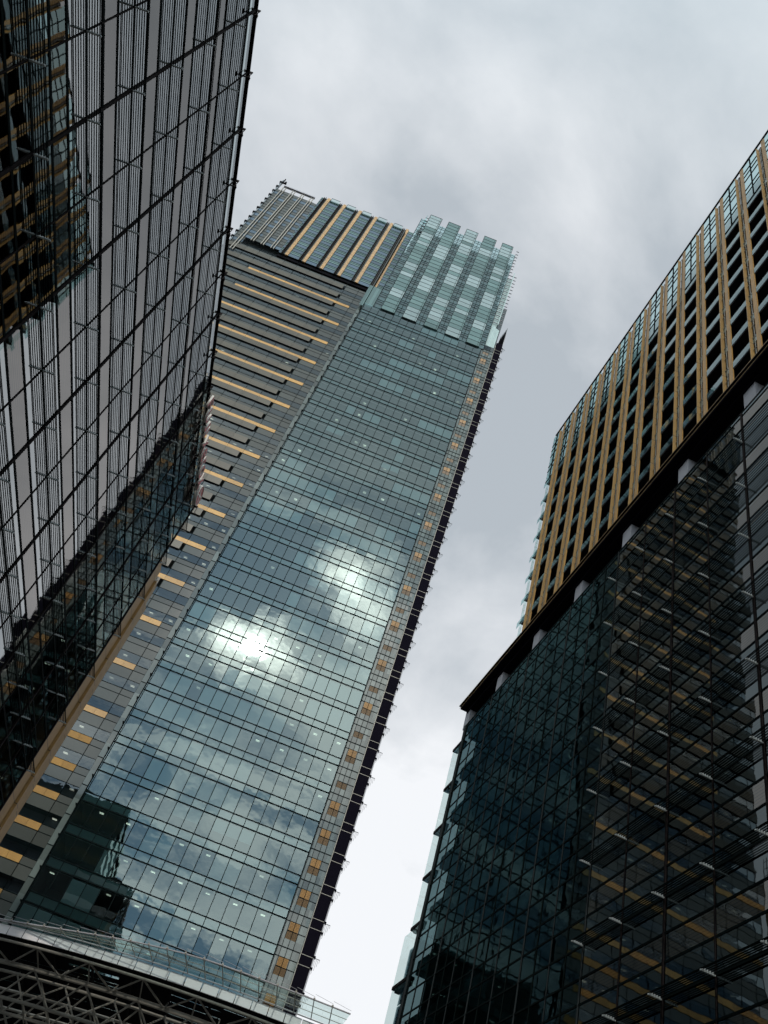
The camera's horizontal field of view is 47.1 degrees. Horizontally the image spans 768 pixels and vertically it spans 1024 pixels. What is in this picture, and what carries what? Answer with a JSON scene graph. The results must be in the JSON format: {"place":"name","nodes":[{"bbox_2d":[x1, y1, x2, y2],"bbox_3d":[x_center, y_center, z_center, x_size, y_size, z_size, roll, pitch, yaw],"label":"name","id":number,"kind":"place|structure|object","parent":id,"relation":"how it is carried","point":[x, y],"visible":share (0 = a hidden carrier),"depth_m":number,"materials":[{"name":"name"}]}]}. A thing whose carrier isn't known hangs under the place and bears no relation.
{"place":"outdoors","nodes":[
{"label":"outdoors","id":0,"kind":"place"},
{"bbox_2d":[0,0,260,842],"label":"office building","id":1,"kind":"structure","parent":0,"point":[122,129],"depth_m":49.24,"materials":[{"name":"grey glass"}]},
{"bbox_2d":[190,395,213,507],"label":"building facade edge","id":2,"kind":"object","parent":1,"relation":"attached to","point":[198,491],"visible":0.99,"depth_m":76.94,"materials":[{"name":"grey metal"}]},
{"bbox_2d":[229,0,767,1023],"label":"sky","id":3,"kind":"structure","parent":0,"point":[592,140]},
{"bbox_2d":[391,130,767,1023],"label":"skyscraper","id":4,"kind":"structure","parent":0,"point":[601,852],"depth_m":54.27,"materials":[{"name":"black glass"}]},
{"bbox_2d":[393,947,413,1023],"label":"corner window","id":5,"kind":"structure","parent":4,"relation":"in","point":[410,953],"depth_m":67.15,"materials":[{"name":"blue glass"}]},
{"bbox_2d":[545,433,557,483],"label":"top window frame","id":6,"kind":"structure","parent":4,"relation":"in","point":[555,444],"depth_m":120.04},
{"bbox_2d":[558,415,570,465],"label":"top window frame","id":7,"kind":"structure","parent":4,"relation":"in","point":[568,426],"depth_m":117.66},
{"bbox_2d":[571,397,583,446],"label":"top window frame","id":8,"kind":"structure","parent":4,"relation":"in","point":[581,407],"depth_m":115.07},
{"bbox_2d":[585,377,597,427],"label":"top window frame","id":9,"kind":"structure","parent":4,"relation":"in","point":[595,387],"depth_m":112.63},
{"bbox_2d":[600,357,612,406],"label":"top window frame","id":10,"kind":"structure","parent":4,"relation":"in","point":[610,362],"depth_m":110.64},
{"bbox_2d":[615,336,627,385],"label":"top window frame","id":11,"kind":"structure","parent":4,"relation":"in","point":[624,346],"depth_m":108.10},
{"bbox_2d":[631,314,643,363],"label":"top window frame","id":12,"kind":"structure","parent":4,"relation":"in","point":[638,333],"depth_m":105.44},
{"bbox_2d":[648,291,659,339],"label":"top window frame","id":13,"kind":"structure","parent":4,"relation":"in","point":[656,300],"depth_m":102.75,"materials":[{"name":"black metal"}]},
{"bbox_2d":[666,267,677,315],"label":"top window frame","id":14,"kind":"structure","parent":4,"relation":"in","point":[673,276],"depth_m":100.54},
{"bbox_2d":[685,241,695,289],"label":"top window frame","id":15,"kind":"structure","parent":4,"relation":"in","point":[691,246],"depth_m":98.25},
{"bbox_2d":[704,215,716,262],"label":"top window frame","id":16,"kind":"structure","parent":4,"relation":"in","point":[709,224],"depth_m":95.70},
{"bbox_2d":[723,186,737,234],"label":"top window frame","id":17,"kind":"structure","parent":4,"relation":"in","point":[729,192],"depth_m":93.44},
{"bbox_2d":[743,155,760,203],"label":"top window frame","id":18,"kind":"structure","parent":4,"relation":"in","point":[750,163],"depth_m":90.68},
{"bbox_3d":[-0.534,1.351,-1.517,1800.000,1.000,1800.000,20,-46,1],"label":"ground","id":19,"kind":"structure","parent":0,"visible":0},
{"bbox_2d":[0,179,518,1023],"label":"skyscraper","id":20,"kind":"structure","parent":19,"relation":"on","point":[204,783],"depth_m":137.08,"materials":[{"name":"teal glass"}]},
{"bbox_2d":[0,914,350,1023],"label":"railing","id":21,"kind":"object","parent":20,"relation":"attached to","point":[141,993],"visible":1,"depth_m":63.86,"materials":[{"name":"grey metal"}]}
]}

